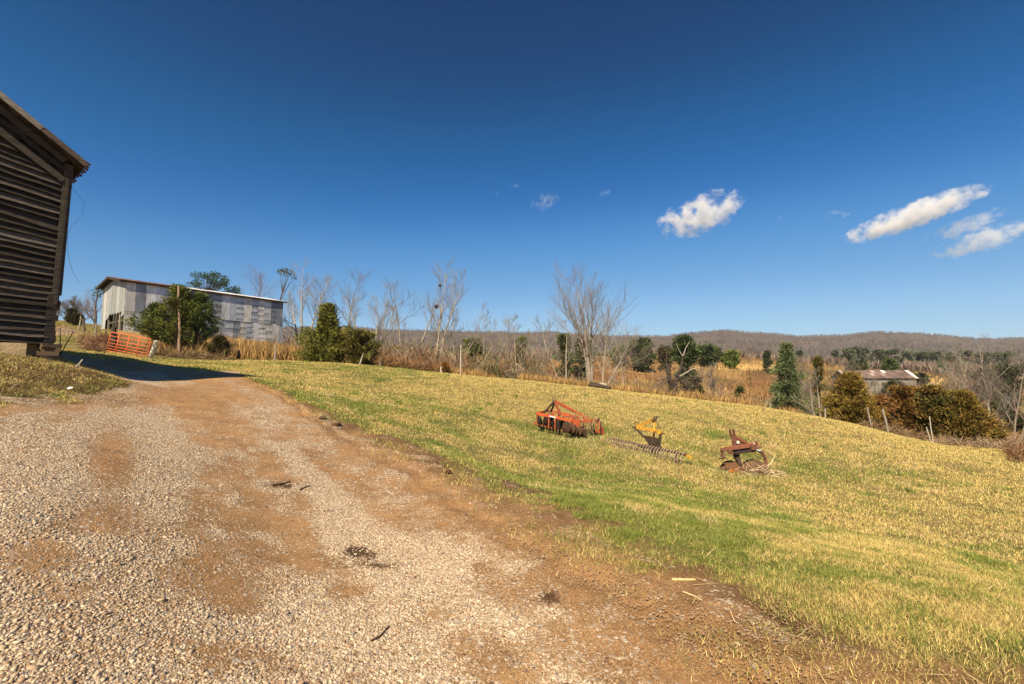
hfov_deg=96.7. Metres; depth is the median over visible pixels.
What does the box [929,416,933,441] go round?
fence post
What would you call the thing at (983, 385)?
cedar
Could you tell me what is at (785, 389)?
pine tree
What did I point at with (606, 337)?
bare tree
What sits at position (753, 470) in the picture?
dry vines
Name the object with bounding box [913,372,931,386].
green shrub
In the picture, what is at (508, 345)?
bare tree
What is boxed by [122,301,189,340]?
cedar
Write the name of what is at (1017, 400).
bare tree
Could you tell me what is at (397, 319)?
bare tree
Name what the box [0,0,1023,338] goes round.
sky
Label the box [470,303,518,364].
bare tree
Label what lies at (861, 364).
cedar
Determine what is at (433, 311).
bare tree
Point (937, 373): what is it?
bare tree
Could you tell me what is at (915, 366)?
valley woods
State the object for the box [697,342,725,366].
round evergreen
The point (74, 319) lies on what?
cedar
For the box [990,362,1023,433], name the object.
cedar
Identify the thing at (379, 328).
bare tree
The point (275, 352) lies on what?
fence post
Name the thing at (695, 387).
cedar
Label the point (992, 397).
bare tree
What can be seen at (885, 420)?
fence post
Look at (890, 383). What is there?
cedar
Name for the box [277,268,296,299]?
pine tree
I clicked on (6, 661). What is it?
gravel
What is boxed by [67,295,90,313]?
bare tree
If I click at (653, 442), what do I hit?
landscape rake
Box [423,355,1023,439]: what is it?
hillside weeds
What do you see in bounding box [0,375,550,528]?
gravel
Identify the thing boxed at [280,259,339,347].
bare tree
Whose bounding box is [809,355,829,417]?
cedar
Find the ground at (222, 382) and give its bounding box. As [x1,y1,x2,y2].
[0,322,1023,683]
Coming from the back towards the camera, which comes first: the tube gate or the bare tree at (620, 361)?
the bare tree at (620, 361)
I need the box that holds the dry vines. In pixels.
[708,456,808,478]
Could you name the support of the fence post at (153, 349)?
on the ground at (222, 382)
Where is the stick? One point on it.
(373, 639)
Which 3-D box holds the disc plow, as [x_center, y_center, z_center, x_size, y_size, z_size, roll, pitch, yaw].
[6.247,2.992,12.299,1.506,1.270,0.523,1,-4,-11]
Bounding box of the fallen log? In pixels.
[588,381,610,388]
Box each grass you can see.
[0,347,1023,683]
[55,320,118,342]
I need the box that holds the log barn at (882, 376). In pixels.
[829,370,917,394]
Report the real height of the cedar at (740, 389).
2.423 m
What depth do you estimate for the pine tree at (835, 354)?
329.07 m
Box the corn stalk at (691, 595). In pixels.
[682,591,701,600]
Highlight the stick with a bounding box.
[370,625,389,641]
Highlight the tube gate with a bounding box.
[107,332,150,357]
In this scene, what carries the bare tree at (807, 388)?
on the ground at (222, 382)
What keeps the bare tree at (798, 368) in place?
on the ground at (222, 382)
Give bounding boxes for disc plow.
[719,429,768,475]
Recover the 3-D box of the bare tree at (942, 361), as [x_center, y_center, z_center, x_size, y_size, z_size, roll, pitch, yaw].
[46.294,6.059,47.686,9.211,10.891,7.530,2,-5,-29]
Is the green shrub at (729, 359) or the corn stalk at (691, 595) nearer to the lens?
the corn stalk at (691, 595)
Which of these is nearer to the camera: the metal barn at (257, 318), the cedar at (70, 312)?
the metal barn at (257, 318)
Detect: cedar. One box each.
[63,308,79,322]
[69,313,85,325]
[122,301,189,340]
[137,283,208,346]
[167,290,225,348]
[205,333,232,356]
[288,301,355,361]
[338,328,383,364]
[441,360,450,372]
[458,337,489,367]
[511,334,529,376]
[551,332,578,379]
[570,338,590,382]
[680,375,706,394]
[732,385,745,398]
[761,350,773,373]
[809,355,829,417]
[817,370,890,425]
[845,359,869,369]
[870,393,900,429]
[879,379,906,420]
[880,357,898,369]
[887,382,919,433]
[911,384,962,440]
[930,388,1012,446]
[965,369,1002,409]
[987,417,1003,438]
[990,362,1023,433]
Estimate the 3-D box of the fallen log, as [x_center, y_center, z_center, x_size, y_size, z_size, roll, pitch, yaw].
[5.465,2.676,28.189,1.431,0.522,0.347,-2,-5,29]
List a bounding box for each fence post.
[82,318,85,332]
[148,340,157,357]
[274,345,276,359]
[866,407,871,426]
[882,409,888,431]
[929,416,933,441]
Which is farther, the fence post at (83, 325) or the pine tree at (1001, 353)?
the pine tree at (1001, 353)
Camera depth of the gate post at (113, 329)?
26.79 m
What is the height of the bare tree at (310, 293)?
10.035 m
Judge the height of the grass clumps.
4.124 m
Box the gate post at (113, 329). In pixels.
[111,327,116,350]
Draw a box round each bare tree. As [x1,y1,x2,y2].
[57,302,67,315]
[59,300,76,320]
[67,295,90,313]
[68,299,98,319]
[76,290,101,325]
[237,261,278,297]
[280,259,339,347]
[282,298,297,342]
[301,274,340,317]
[328,267,372,327]
[341,280,403,349]
[379,306,400,357]
[382,277,450,347]
[420,255,467,360]
[428,309,486,362]
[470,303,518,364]
[495,313,541,378]
[523,342,552,373]
[531,314,588,378]
[545,260,640,381]
[573,290,657,384]
[599,339,639,384]
[697,361,735,397]
[773,359,812,385]
[790,366,834,416]
[826,356,890,394]
[882,365,981,393]
[917,350,998,392]
[932,356,983,396]
[942,334,1021,415]
[942,350,1022,428]
[964,336,1023,437]
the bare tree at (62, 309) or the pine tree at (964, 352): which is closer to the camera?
the bare tree at (62, 309)
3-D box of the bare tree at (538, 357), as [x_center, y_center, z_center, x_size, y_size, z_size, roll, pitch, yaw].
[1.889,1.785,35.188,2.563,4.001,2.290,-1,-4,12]
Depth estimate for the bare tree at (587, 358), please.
36.92 m
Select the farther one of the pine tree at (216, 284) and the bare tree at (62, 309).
the bare tree at (62, 309)
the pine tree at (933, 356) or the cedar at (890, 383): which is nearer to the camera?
the cedar at (890, 383)
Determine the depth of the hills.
1250.20 m
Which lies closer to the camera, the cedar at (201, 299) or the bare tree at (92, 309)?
the cedar at (201, 299)
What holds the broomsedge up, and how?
on the ground at (222, 382)
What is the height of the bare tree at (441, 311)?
12.662 m
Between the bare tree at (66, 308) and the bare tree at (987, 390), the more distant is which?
the bare tree at (66, 308)
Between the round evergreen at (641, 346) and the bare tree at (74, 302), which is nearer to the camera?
the bare tree at (74, 302)
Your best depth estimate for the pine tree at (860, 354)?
327.90 m
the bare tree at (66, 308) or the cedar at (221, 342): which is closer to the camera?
the cedar at (221, 342)
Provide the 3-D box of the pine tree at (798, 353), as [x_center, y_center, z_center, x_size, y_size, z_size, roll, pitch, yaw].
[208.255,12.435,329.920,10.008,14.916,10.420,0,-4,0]
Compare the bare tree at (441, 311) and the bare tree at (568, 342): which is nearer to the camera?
the bare tree at (568, 342)
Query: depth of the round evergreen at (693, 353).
93.73 m
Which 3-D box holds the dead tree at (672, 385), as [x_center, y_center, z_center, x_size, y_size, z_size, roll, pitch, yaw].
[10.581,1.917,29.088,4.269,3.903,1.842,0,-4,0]
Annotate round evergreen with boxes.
[627,337,656,371]
[656,344,673,371]
[669,333,703,381]
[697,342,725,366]
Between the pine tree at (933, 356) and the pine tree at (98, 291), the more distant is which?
the pine tree at (933, 356)
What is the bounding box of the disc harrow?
[533,398,603,436]
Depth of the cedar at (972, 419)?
24.18 m
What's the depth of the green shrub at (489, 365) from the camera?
35.28 m
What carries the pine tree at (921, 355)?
on the ground at (222, 382)
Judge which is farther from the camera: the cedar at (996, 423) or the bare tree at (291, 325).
the bare tree at (291, 325)
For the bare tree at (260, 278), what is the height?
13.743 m
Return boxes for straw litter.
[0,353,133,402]
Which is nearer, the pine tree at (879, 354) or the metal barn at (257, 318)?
the metal barn at (257, 318)
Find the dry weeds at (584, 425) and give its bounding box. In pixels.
[572,408,600,435]
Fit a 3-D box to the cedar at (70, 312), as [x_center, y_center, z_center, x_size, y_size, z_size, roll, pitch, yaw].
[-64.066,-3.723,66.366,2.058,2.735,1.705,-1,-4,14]
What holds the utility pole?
on the ground at (222, 382)
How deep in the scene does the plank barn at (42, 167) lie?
11.34 m
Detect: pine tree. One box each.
[91,287,102,328]
[186,271,231,290]
[222,286,241,293]
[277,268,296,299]
[755,341,824,415]
[795,349,805,357]
[830,349,840,357]
[840,347,855,360]
[850,346,866,359]
[861,347,874,361]
[871,349,886,364]
[885,348,901,361]
[896,349,916,366]
[912,351,929,362]
[925,351,952,362]
[946,351,957,362]
[956,349,979,362]
[965,352,993,365]
[988,350,1017,364]
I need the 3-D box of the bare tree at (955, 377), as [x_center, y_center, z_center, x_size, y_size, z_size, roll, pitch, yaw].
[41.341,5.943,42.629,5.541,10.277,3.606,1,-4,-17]
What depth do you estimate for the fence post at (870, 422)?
25.34 m
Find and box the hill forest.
[282,325,1023,357]
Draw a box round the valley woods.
[282,342,1023,375]
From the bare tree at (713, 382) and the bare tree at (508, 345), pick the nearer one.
the bare tree at (508, 345)
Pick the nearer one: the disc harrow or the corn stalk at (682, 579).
the corn stalk at (682, 579)
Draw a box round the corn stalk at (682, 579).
[671,578,695,580]
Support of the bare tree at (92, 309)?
on the ground at (222, 382)
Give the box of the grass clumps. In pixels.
[280,368,1023,556]
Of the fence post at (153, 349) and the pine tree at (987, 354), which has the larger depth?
the pine tree at (987, 354)
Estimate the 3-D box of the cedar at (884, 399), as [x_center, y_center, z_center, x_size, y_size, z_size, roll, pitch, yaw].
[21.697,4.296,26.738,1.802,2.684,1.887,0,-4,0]
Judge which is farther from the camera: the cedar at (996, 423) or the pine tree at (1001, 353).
the pine tree at (1001, 353)
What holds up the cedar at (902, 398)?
on the ground at (222, 382)
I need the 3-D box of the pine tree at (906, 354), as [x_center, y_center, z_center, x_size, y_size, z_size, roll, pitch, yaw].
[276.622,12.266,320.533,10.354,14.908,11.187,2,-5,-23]
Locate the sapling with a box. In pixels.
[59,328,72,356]
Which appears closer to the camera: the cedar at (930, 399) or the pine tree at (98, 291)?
the cedar at (930, 399)
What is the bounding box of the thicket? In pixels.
[264,335,1023,441]
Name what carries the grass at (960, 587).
on the ground at (222, 382)
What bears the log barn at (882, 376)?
on the ground at (222, 382)
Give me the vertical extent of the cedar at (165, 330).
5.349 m
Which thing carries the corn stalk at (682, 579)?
on the ground at (222, 382)
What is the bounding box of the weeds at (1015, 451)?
[72,328,1023,461]
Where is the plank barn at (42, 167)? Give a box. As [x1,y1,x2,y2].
[0,91,90,361]
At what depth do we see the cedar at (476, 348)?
59.36 m
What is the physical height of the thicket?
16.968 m
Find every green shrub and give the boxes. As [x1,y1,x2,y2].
[475,364,514,378]
[610,344,628,366]
[719,349,743,368]
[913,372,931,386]
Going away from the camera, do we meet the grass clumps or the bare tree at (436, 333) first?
the grass clumps
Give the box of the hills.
[282,327,1023,358]
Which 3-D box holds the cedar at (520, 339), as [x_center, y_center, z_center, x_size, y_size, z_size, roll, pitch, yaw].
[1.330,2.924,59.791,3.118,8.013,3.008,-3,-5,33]
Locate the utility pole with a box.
[177,286,180,356]
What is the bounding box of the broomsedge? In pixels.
[143,331,926,432]
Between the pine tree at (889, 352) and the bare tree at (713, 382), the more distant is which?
the pine tree at (889, 352)
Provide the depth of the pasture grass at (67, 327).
39.15 m
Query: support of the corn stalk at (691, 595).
on the ground at (222, 382)
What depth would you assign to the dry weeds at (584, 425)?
14.94 m
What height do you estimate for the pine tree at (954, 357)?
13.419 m
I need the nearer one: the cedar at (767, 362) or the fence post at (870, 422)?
the fence post at (870, 422)
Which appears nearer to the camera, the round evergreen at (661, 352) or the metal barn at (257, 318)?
the metal barn at (257, 318)
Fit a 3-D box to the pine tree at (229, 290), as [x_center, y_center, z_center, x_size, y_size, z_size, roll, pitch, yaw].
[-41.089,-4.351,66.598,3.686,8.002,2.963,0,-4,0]
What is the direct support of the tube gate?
on the ground at (222, 382)
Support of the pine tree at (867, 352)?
on the ground at (222, 382)
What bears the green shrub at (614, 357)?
on the ground at (222, 382)
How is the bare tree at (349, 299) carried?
on the ground at (222, 382)
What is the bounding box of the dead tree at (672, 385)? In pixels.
[643,342,704,394]
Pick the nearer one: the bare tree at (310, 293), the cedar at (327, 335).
the cedar at (327, 335)
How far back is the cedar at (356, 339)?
30.23 m
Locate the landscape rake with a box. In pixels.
[607,416,692,464]
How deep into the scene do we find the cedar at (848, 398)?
26.56 m
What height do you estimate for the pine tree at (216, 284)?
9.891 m
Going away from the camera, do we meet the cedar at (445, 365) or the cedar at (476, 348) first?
the cedar at (445, 365)
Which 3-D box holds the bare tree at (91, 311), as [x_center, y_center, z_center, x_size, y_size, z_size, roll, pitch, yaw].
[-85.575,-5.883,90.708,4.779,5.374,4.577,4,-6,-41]
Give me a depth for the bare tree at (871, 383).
59.64 m
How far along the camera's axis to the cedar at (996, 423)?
23.88 m
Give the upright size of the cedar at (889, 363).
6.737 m
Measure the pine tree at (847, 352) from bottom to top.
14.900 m
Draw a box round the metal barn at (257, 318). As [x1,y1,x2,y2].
[95,276,286,343]
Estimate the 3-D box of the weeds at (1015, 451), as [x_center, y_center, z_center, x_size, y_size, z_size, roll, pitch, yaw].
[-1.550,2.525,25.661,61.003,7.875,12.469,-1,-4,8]
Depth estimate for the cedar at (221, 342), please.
30.07 m
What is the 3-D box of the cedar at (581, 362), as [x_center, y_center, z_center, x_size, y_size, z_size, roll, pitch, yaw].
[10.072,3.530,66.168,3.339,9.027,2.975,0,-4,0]
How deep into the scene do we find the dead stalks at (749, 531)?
6.26 m
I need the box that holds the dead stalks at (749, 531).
[5,355,1023,683]
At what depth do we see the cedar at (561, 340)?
61.40 m
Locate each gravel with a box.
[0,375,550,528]
[0,448,1023,683]

